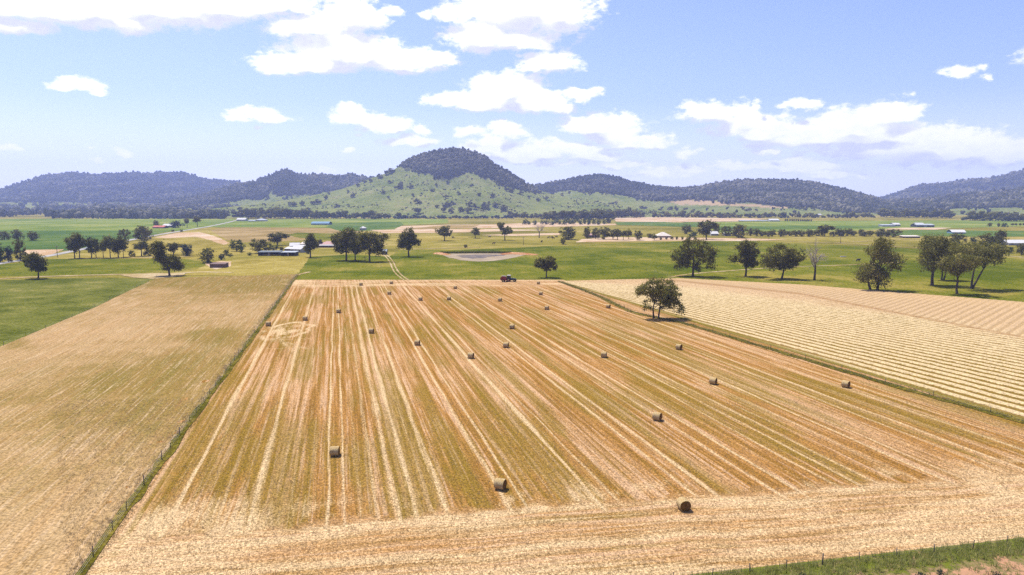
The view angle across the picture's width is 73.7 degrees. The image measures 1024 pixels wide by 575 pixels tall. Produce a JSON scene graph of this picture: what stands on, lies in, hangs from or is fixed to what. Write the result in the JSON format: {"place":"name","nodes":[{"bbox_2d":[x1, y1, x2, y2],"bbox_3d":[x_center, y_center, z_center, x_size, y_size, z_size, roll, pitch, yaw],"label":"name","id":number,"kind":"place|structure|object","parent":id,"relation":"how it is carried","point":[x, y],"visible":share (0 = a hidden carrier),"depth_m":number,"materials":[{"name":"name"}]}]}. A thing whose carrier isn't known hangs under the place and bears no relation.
{"place":"outdoors","nodes":[
{"label":"outdoors","id":0,"kind":"place"},
{"bbox_2d":[24,249,62,254],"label":"tan strip","id":1,"kind":"object","parent":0,"point":[48,252],"visible":0.62,"depth_m":425.50,"materials":[{"name":"beige soil"}]},
{"bbox_2d":[0,278,150,346],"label":"crop field","id":2,"kind":"structure","parent":0,"point":[28,306],"depth_m":213.84,"materials":[{"name":"green plant"}]},
{"bbox_2d":[0,230,169,250],"bbox_3d":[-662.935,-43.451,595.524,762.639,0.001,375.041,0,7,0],"label":"crop field","id":3,"kind":"structure","parent":0,"point":[49,239],"depth_m":598.87,"materials":[{"name":"green plant"}]},
{"bbox_2d":[10,229,24,239],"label":"gum tree","id":4,"kind":"object","parent":3,"relation":"on","point":[16,234],"visible":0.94,"depth_m":546.37,"materials":[{"name":"green plant"}]},
{"bbox_2d":[0,259,205,275],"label":"green paddock","id":5,"kind":"structure","parent":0,"point":[56,267],"depth_m":320.21,"materials":[{"name":"green plant"}]},
{"bbox_2d":[0,177,211,209],"bbox_3d":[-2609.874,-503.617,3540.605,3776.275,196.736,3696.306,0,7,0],"label":"hills","id":6,"kind":"structure","parent":0,"point":[28,205],"depth_m":2701.69,"materials":[{"name":"green plant"}]},
{"bbox_2d":[0,170,241,205],"bbox_3d":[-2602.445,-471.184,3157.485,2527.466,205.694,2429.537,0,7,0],"label":"forest","id":7,"kind":"object","parent":6,"relation":"on","point":[132,187],"visible":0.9,"depth_m":3216.85,"materials":[{"name":"plant"}]},
{"bbox_2d":[0,271,231,278],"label":"dirt track","id":8,"kind":"structure","parent":0,"point":[120,274],"depth_m":288.05,"materials":[{"name":"beige soil"}]},
{"bbox_2d":[0,219,235,230],"bbox_3d":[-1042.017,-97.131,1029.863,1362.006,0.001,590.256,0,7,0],"label":"crop field","id":9,"kind":"structure","parent":0,"point":[76,224],"depth_m":963.32,"materials":[{"name":"plant"}]},
{"bbox_2d":[0,220,235,263],"bbox_3d":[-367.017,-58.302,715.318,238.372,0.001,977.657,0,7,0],"label":"road","id":10,"kind":"structure","parent":0,"point":[129,240],"depth_m":443.39,"materials":[{"name":"grey asphalt"}]},
{"bbox_2d":[0,274,295,574],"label":"stubble field","id":11,"kind":"structure","parent":0,"point":[159,340],"depth_m":108.13,"materials":[{"name":"beige plant"}]},
{"bbox_2d":[123,273,184,278],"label":"bare earth","id":12,"kind":"structure","parent":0,"point":[151,276],"depth_m":284.12,"materials":[{"name":"beige soil"}]},
{"bbox_2d":[143,239,186,275],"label":"gum tree","id":13,"kind":"object","parent":12,"relation":"on","point":[158,251],"visible":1,"depth_m":282.07,"materials":[{"name":"green plant"}]},
{"bbox_2d":[80,227,240,258],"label":"dry paddock","id":14,"kind":"structure","parent":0,"point":[198,244],"depth_m":464.30,"materials":[{"name":"plant"}]},
{"bbox_2d":[69,232,84,257],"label":"gum tree","id":15,"kind":"object","parent":14,"relation":"on","point":[78,237],"visible":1,"depth_m":371.31,"materials":[{"name":"green plant"}]},
{"bbox_2d":[77,236,98,257],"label":"gum tree","id":16,"kind":"object","parent":14,"relation":"on","point":[89,242],"visible":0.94,"depth_m":374.00,"materials":[{"name":"green plant"}]},
{"bbox_2d":[99,234,116,257],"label":"gum tree","id":17,"kind":"object","parent":14,"relation":"on","point":[107,241],"visible":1,"depth_m":374.44,"materials":[{"name":"green plant"}]},
{"bbox_2d":[108,236,129,256],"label":"gum tree","id":18,"kind":"object","parent":14,"relation":"on","point":[120,242],"visible":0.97,"depth_m":377.76,"materials":[{"name":"green plant"}]},
{"bbox_2d":[132,240,149,255],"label":"gum tree","id":19,"kind":"object","parent":14,"relation":"on","point":[142,245],"visible":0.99,"depth_m":386.86,"materials":[{"name":"green plant"}]},
{"bbox_2d":[132,225,150,240],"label":"gum tree","id":20,"kind":"object","parent":14,"relation":"on","point":[143,231],"visible":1,"depth_m":546.77,"materials":[{"name":"green plant"}]},
{"bbox_2d":[165,242,180,254],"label":"gum tree","id":21,"kind":"object","parent":14,"relation":"on","point":[172,247],"visible":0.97,"depth_m":398.00,"materials":[{"name":"green plant"}]},
{"bbox_2d":[180,244,193,255],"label":"shrub","id":22,"kind":"object","parent":14,"relation":"on","point":[185,249],"visible":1,"depth_m":389.49,"materials":[{"name":"green plant"}]},
{"bbox_2d":[228,239,245,250],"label":"shrub","id":23,"kind":"object","parent":14,"relation":"on","point":[238,247],"visible":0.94,"depth_m":425.68,"materials":[{"name":"green plant"}]},
{"bbox_2d":[65,274,298,574],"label":"verge","id":24,"kind":"structure","parent":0,"point":[121,515],"depth_m":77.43,"materials":[{"name":"plant"}]},
{"bbox_2d":[75,272,297,573],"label":"wire fence","id":25,"kind":"object","parent":24,"relation":"on","point":[225,369],"visible":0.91,"depth_m":84.13,"materials":[{"name":"grey metal"}]},
{"bbox_2d":[156,232,228,244],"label":"bare earth","id":26,"kind":"structure","parent":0,"point":[202,235],"depth_m":616.59,"materials":[{"name":"beige soil"}]},
{"bbox_2d":[206,261,230,268],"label":"bare earth","id":27,"kind":"structure","parent":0,"point":[208,264],"depth_m":340.73,"materials":[{"name":"beige soil"}]},
{"bbox_2d":[210,262,228,267],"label":"cattle shelter","id":28,"kind":"object","parent":27,"relation":"on","point":[219,264],"visible":1,"depth_m":318.47,"materials":[{"name":"metal"}]},
{"bbox_2d":[185,257,308,275],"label":"dry paddock","id":29,"kind":"structure","parent":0,"point":[279,266],"depth_m":314.89,"materials":[{"name":"plant"}]},
{"bbox_2d":[187,177,345,209],"bbox_3d":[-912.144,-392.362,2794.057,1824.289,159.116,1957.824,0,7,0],"label":"hills","id":30,"kind":"structure","parent":0,"point":[272,198],"depth_m":2306.18,"materials":[{"name":"green plant"}]},
{"bbox_2d":[156,168,374,207],"bbox_3d":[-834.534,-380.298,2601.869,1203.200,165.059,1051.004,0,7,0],"label":"forest","id":31,"kind":"object","parent":30,"relation":"on","point":[289,181],"visible":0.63,"depth_m":2490.10,"materials":[{"name":"plant"}]},
{"bbox_2d":[209,227,360,241],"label":"dry brown paddock","id":32,"kind":"structure","parent":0,"point":[242,234],"depth_m":700.95,"materials":[{"name":"beige plant"}]},
{"bbox_2d":[288,233,358,239],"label":"crop field","id":33,"kind":"structure","parent":0,"point":[322,236],"depth_m":635.62,"materials":[{"name":"green plant"}]},
{"bbox_2d":[210,218,447,227],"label":"crop field","id":34,"kind":"structure","parent":0,"point":[288,223],"depth_m":1061.92,"materials":[{"name":"plant"}]},
{"bbox_2d":[328,222,403,230],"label":"crop field","id":35,"kind":"structure","parent":0,"point":[369,226],"depth_m":919.08,"materials":[{"name":"green plant"}]},
{"bbox_2d":[387,236,467,240],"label":"tan field","id":36,"kind":"structure","parent":0,"point":[432,238],"depth_m":582.14,"materials":[{"name":"beige plant"}]},
{"bbox_2d":[195,151,686,217],"bbox_3d":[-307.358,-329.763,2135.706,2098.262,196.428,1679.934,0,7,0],"label":"hills","id":37,"kind":"structure","parent":0,"point":[371,195],"depth_m":1738.52,"materials":[{"name":"green plant"}]},
{"bbox_2d":[221,173,678,216],"bbox_3d":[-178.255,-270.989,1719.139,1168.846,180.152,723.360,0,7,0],"label":"scrub","id":38,"kind":"object","parent":37,"relation":"on","point":[649,211],"visible":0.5,"depth_m":1705.45,"materials":[{"name":"green plant"}]},
{"bbox_2d":[396,146,541,193],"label":"forest","id":39,"kind":"object","parent":37,"relation":"on","point":[488,167],"visible":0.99,"depth_m":1991.06,"materials":[{"name":"green plant"}]},
{"bbox_2d":[407,225,477,228],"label":"dry brown paddock","id":40,"kind":"structure","parent":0,"point":[455,226],"depth_m":843.75,"materials":[{"name":"beige plant"}]},
{"bbox_2d":[372,229,537,232],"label":"tan field","id":41,"kind":"structure","parent":0,"point":[429,230],"depth_m":751.11,"materials":[{"name":"beige plant"}]},
{"bbox_2d":[457,254,503,258],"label":"water","id":42,"kind":"structure","parent":0,"point":[476,256],"depth_m":384.88,"materials":[{"name":"grey liquid"}]},
{"bbox_2d":[444,253,522,260],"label":"mud","id":43,"kind":"structure","parent":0,"point":[492,258],"depth_m":378.19,"materials":[{"name":"beige soil"}]},
{"bbox_2d":[395,222,615,228],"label":"tan field","id":44,"kind":"structure","parent":0,"point":[517,225],"depth_m":919.70,"materials":[{"name":"beige plant"}]},
{"bbox_2d":[0,213,1023,333],"bbox_3d":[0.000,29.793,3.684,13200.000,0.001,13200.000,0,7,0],"label":"ground","id":45,"kind":"structure","parent":0,"point":[482,240],"depth_m":583.31,"materials":[{"name":"green plant"}]},
{"bbox_2d":[2,244,14,261],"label":"gum tree","id":46,"kind":"object","parent":45,"relation":"on","point":[10,251],"visible":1,"depth_m":349.90,"materials":[{"name":"green plant"}]},
{"bbox_2d":[12,238,26,259],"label":"gum tree","id":47,"kind":"object","parent":45,"relation":"on","point":[17,247],"visible":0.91,"depth_m":359.58,"materials":[{"name":"green plant"}]},
{"bbox_2d":[19,251,49,277],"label":"gum tree","id":48,"kind":"object","parent":45,"relation":"on","point":[33,261],"visible":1,"depth_m":272.21,"materials":[{"name":"green plant"}]},
{"bbox_2d":[63,231,80,257],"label":"gum tree","id":49,"kind":"object","parent":45,"relation":"on","point":[70,242],"visible":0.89,"depth_m":370.85,"materials":[{"name":"green plant"}]},
{"bbox_2d":[0,202,240,218],"bbox_3d":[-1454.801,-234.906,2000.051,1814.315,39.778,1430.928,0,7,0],"label":"woodland","id":50,"kind":"object","parent":45,"relation":"on","point":[127,210],"visible":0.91,"depth_m":1488.44,"materials":[{"name":"green plant"}]},
{"bbox_2d":[117,229,130,239],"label":"gum tree","id":51,"kind":"object","parent":45,"relation":"on","point":[122,233],"visible":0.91,"depth_m":541.29,"materials":[{"name":"green plant"}]},
{"bbox_2d":[196,247,216,262],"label":"shrub","id":52,"kind":"object","parent":45,"relation":"on","point":[207,252],"visible":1,"depth_m":344.56,"materials":[{"name":"green plant"}]},
{"bbox_2d":[248,209,265,218],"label":"gum tree","id":53,"kind":"object","parent":45,"relation":"on","point":[253,212],"visible":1,"depth_m":1321.86,"materials":[{"name":"green plant"}]},
{"bbox_2d":[249,238,271,251],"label":"gum tree","id":54,"kind":"object","parent":45,"relation":"on","point":[261,243],"visible":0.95,"depth_m":410.64,"materials":[{"name":"green plant"}]},
{"bbox_2d":[258,250,282,255],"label":"farm shed","id":55,"kind":"structure","parent":45,"relation":"on","point":[269,252],"depth_m":398.50,"materials":[{"name":"metal"}]},
{"bbox_2d":[266,232,289,245],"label":"gum tree","id":56,"kind":"object","parent":45,"relation":"on","point":[277,237],"visible":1,"depth_m":484.91,"materials":[{"name":"green plant"}]},
{"bbox_2d":[434,225,452,240],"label":"gum tree","id":57,"kind":"object","parent":45,"relation":"on","point":[442,230],"visible":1,"depth_m":547.00,"materials":[{"name":"green plant"}]},
{"bbox_2d":[497,221,512,239],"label":"gum tree","id":58,"kind":"object","parent":45,"relation":"on","point":[507,230],"visible":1,"depth_m":554.88,"materials":[{"name":"green plant"}]},
{"bbox_2d":[558,226,575,239],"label":"gum tree","id":59,"kind":"object","parent":45,"relation":"on","point":[568,234],"visible":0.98,"depth_m":563.38,"materials":[{"name":"green plant"}]},
{"bbox_2d":[729,224,748,237],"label":"gum tree","id":60,"kind":"object","parent":45,"relation":"on","point":[738,230],"visible":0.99,"depth_m":589.35,"materials":[{"name":"green plant"}]},
{"bbox_2d":[560,193,1018,217],"bbox_3d":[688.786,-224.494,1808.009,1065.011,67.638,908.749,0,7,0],"label":"tree belt","id":61,"kind":"object","parent":45,"relation":"on","point":[681,213],"visible":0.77,"depth_m":1404.38,"materials":[{"name":"green plant"}]},
{"bbox_2d":[816,224,836,235],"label":"gum tree","id":62,"kind":"object","parent":45,"relation":"on","point":[824,229],"visible":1,"depth_m":617.66,"materials":[{"name":"green plant"}]},
{"bbox_2d":[884,229,902,236],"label":"gum tree","id":63,"kind":"object","parent":45,"relation":"on","point":[889,231],"visible":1,"depth_m":605.81,"materials":[{"name":"green plant"}]},
{"bbox_2d":[951,232,966,242],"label":"gum tree","id":64,"kind":"object","parent":45,"relation":"on","point":[959,237],"visible":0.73,"depth_m":504.20,"materials":[{"name":"green plant"}]},
{"bbox_2d":[975,232,1008,246],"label":"gum tree","id":65,"kind":"object","parent":45,"relation":"on","point":[991,238],"visible":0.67,"depth_m":434.82,"materials":[{"name":"green plant"}]},
{"bbox_2d":[0,0,1023,196],"label":"sky","id":66,"kind":"structure","parent":0,"point":[877,98],"materials":[{"name":"blue"}]},
{"bbox_2d":[501,252,537,254],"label":"dam bank","id":67,"kind":"structure","parent":0,"point":[517,253],"depth_m":399.63,"materials":[{"name":"beige soil"}]},
{"bbox_2d":[440,250,510,252],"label":"grass","id":68,"kind":"structure","parent":67,"relation":"on","point":[479,251],"depth_m":408.93,"materials":[{"name":"green plant"}]},
{"bbox_2d":[494,233,559,235],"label":"tan field","id":69,"kind":"structure","parent":0,"point":[532,234],"depth_m":656.09,"materials":[{"name":"beige plant"}]},
{"bbox_2d":[63,280,1023,574],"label":"baled field","id":70,"kind":"structure","parent":0,"point":[327,354],"depth_m":83.56,"materials":[{"name":"beige plant"}]},
{"bbox_2d":[329,446,339,455],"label":"hay bale","id":71,"kind":"object","parent":70,"relation":"on","point":[334,451],"visible":1,"depth_m":81.10},
{"bbox_2d":[494,478,506,489],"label":"hay bale","id":72,"kind":"object","parent":70,"relation":"on","point":[500,483],"visible":1,"depth_m":71.63},
{"bbox_2d":[266,283,850,514],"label":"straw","id":73,"kind":"object","parent":70,"relation":"on","point":[511,347],"visible":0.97,"depth_m":114.06,"materials":[{"name":"beige plant"}]},
{"bbox_2d":[676,497,690,511],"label":"hay bale","id":74,"kind":"object","parent":70,"relation":"on","point":[683,504],"visible":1,"depth_m":66.71},
{"bbox_2d":[615,222,697,226],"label":"crop field","id":75,"kind":"structure","parent":0,"point":[677,224],"depth_m":1009.53,"materials":[{"name":"green plant"}]},
{"bbox_2d":[296,241,1023,301],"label":"green pasture","id":76,"kind":"structure","parent":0,"point":[1005,281],"depth_m":315.31,"materials":[{"name":"green plant"}]},
{"bbox_2d":[303,233,319,257],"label":"gum tree","id":77,"kind":"object","parent":76,"relation":"on","point":[310,243],"visible":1,"depth_m":377.07,"materials":[{"name":"green plant"}]},
{"bbox_2d":[328,226,362,260],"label":"gum tree","id":78,"kind":"object","parent":76,"relation":"on","point":[341,239],"visible":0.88,"depth_m":356.03,"materials":[{"name":"green plant"}]},
{"bbox_2d":[347,238,361,260],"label":"gum tree","id":79,"kind":"object","parent":76,"relation":"on","point":[354,249],"visible":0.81,"depth_m":354.29,"materials":[{"name":"green plant"}]},
{"bbox_2d":[352,230,390,261],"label":"gum tree","id":80,"kind":"object","parent":76,"relation":"on","point":[377,247],"visible":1,"depth_m":349.60,"materials":[{"name":"green plant"}]},
{"bbox_2d":[394,226,421,256],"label":"gum tree","id":81,"kind":"object","parent":76,"relation":"on","point":[408,240],"visible":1,"depth_m":382.76,"materials":[{"name":"green plant"}]},
{"bbox_2d":[533,255,557,277],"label":"gum tree","id":82,"kind":"object","parent":76,"relation":"on","point":[547,263],"visible":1,"depth_m":275.35,"materials":[{"name":"green plant"}]},
{"bbox_2d":[667,237,719,275],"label":"gum tree","id":83,"kind":"object","parent":76,"relation":"on","point":[683,260],"visible":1,"depth_m":279.84,"materials":[{"name":"green plant"}]},
{"bbox_2d":[726,237,761,275],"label":"gum tree","id":84,"kind":"object","parent":76,"relation":"on","point":[747,253],"visible":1,"depth_m":279.66,"materials":[{"name":"green plant"}]},
{"bbox_2d":[757,243,809,278],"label":"gum tree","id":85,"kind":"object","parent":76,"relation":"on","point":[788,259],"visible":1,"depth_m":269.40,"materials":[{"name":"green plant"}]},
{"bbox_2d":[804,239,829,279],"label":"dead tree","id":86,"kind":"object","parent":76,"relation":"on","point":[815,260],"visible":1,"depth_m":267.22,"materials":[{"name":"grey wood"}]},
{"bbox_2d":[851,234,909,289],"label":"gum tree","id":87,"kind":"object","parent":76,"relation":"on","point":[875,272],"visible":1,"depth_m":234.93,"materials":[{"name":"green plant"}]},
{"bbox_2d":[913,233,962,285],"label":"gum tree","id":88,"kind":"object","parent":76,"relation":"on","point":[932,246],"visible":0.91,"depth_m":247.82,"materials":[{"name":"green plant"}]},
{"bbox_2d":[934,252,985,293],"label":"gum tree","id":89,"kind":"object","parent":76,"relation":"on","point":[964,263],"visible":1,"depth_m":223.95,"materials":[{"name":"green plant"}]},
{"bbox_2d":[944,239,1011,288],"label":"gum tree","id":90,"kind":"object","parent":76,"relation":"on","point":[991,253],"visible":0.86,"depth_m":237.38,"materials":[{"name":"green plant"}]},
{"bbox_2d":[576,237,786,241],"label":"yard","id":91,"kind":"structure","parent":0,"point":[608,239],"depth_m":565.96,"materials":[{"name":"beige soil"}]},
{"bbox_2d":[595,227,610,238],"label":"gum tree","id":92,"kind":"object","parent":91,"relation":"on","point":[605,233],"visible":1,"depth_m":566.89,"materials":[{"name":"green plant"}]},
{"bbox_2d":[696,219,720,239],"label":"gum tree","id":93,"kind":"object","parent":91,"relation":"on","point":[709,225],"visible":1,"depth_m":562.98,"materials":[{"name":"green plant"}]},
{"bbox_2d":[614,217,760,221],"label":"tan field","id":94,"kind":"structure","parent":0,"point":[656,219],"depth_m":1256.18,"materials":[{"name":"beige plant"}]},
{"bbox_2d":[554,184,877,214],"bbox_3d":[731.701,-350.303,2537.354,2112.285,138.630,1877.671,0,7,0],"label":"hills","id":95,"kind":"structure","parent":0,"point":[681,204],"depth_m":1938.26,"materials":[{"name":"green plant"}]},
{"bbox_2d":[534,173,900,212],"bbox_3d":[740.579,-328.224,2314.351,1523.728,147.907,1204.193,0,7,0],"label":"forest","id":96,"kind":"object","parent":95,"relation":"on","point":[797,193],"visible":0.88,"depth_m":2252.81,"materials":[{"name":"plant"}]},
{"bbox_2d":[556,281,1023,423],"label":"verge","id":97,"kind":"structure","parent":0,"point":[894,385],"depth_m":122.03,"materials":[{"name":"green plant"}]},
{"bbox_2d":[634,275,685,317],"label":"gum tree","id":98,"kind":"object","parent":97,"relation":"on","point":[665,295],"visible":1,"depth_m":177.28,"materials":[{"name":"green plant"}]},
{"bbox_2d":[565,281,1017,417],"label":"wire fence","id":99,"kind":"object","parent":97,"relation":"on","point":[835,367],"visible":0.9,"depth_m":119.69,"materials":[{"name":"grey metal"}]},
{"bbox_2d":[561,278,1023,419],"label":"windrow field","id":100,"kind":"structure","parent":0,"point":[964,349],"depth_m":164.72,"materials":[{"name":"beige plant"}]},
{"bbox_2d":[718,225,879,228],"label":"crop field","id":101,"kind":"structure","parent":0,"point":[790,227],"depth_m":843.75,"materials":[{"name":"plant"}]},
{"bbox_2d":[663,535,1023,574],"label":"bank","id":102,"kind":"structure","parent":0,"point":[944,566],"depth_m":56.18,"materials":[{"name":"green plant"}]},
{"bbox_2d":[667,534,1022,574],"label":"wire fence","id":103,"kind":"object","parent":102,"relation":"on","point":[822,556],"visible":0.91,"depth_m":57.01,"materials":[{"name":"grey metal"}]},
{"bbox_2d":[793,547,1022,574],"bbox_3d":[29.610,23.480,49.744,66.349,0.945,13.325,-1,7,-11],"label":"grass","id":104,"kind":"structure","parent":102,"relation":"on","point":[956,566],"depth_m":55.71,"materials":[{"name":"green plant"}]},
{"bbox_2d":[685,220,1023,232],"bbox_3d":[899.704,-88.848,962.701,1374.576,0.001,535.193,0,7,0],"label":"crop field","id":105,"kind":"structure","parent":0,"point":[955,223],"depth_m":1009.87,"materials":[{"name":"plant"}]},
{"bbox_2d":[889,228,945,229],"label":"yard","id":106,"kind":"structure","parent":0,"point":[918,228],"depth_m":809.99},
{"bbox_2d":[883,230,1023,236],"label":"crop field","id":107,"kind":"structure","parent":0,"point":[971,233],"depth_m":677.22,"materials":[{"name":"green plant"}]},
{"bbox_2d":[941,191,1023,214],"bbox_3d":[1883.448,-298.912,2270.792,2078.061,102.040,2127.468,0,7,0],"label":"hills","id":108,"kind":"structure","parent":0,"point":[1003,209],"depth_m":1763.94,"materials":[{"name":"green plant"}]},
{"bbox_2d":[863,186,1023,213],"bbox_3d":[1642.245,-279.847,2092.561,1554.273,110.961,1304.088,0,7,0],"label":"forest","id":109,"kind":"object","parent":108,"relation":"on","point":[1000,198],"visible":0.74,"depth_m":2007.92,"materials":[{"name":"green plant"}]},
{"bbox_3d":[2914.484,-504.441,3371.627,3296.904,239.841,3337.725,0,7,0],"label":"hills","id":110,"kind":"structure","parent":0,"visible":0},
{"bbox_2d":[880,168,1023,199],"bbox_3d":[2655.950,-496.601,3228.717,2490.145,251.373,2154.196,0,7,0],"label":"forest","id":111,"kind":"object","parent":110,"relation":"on","point":[1014,179],"visible":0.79,"depth_m":3334.59,"materials":[{"name":"plant"}]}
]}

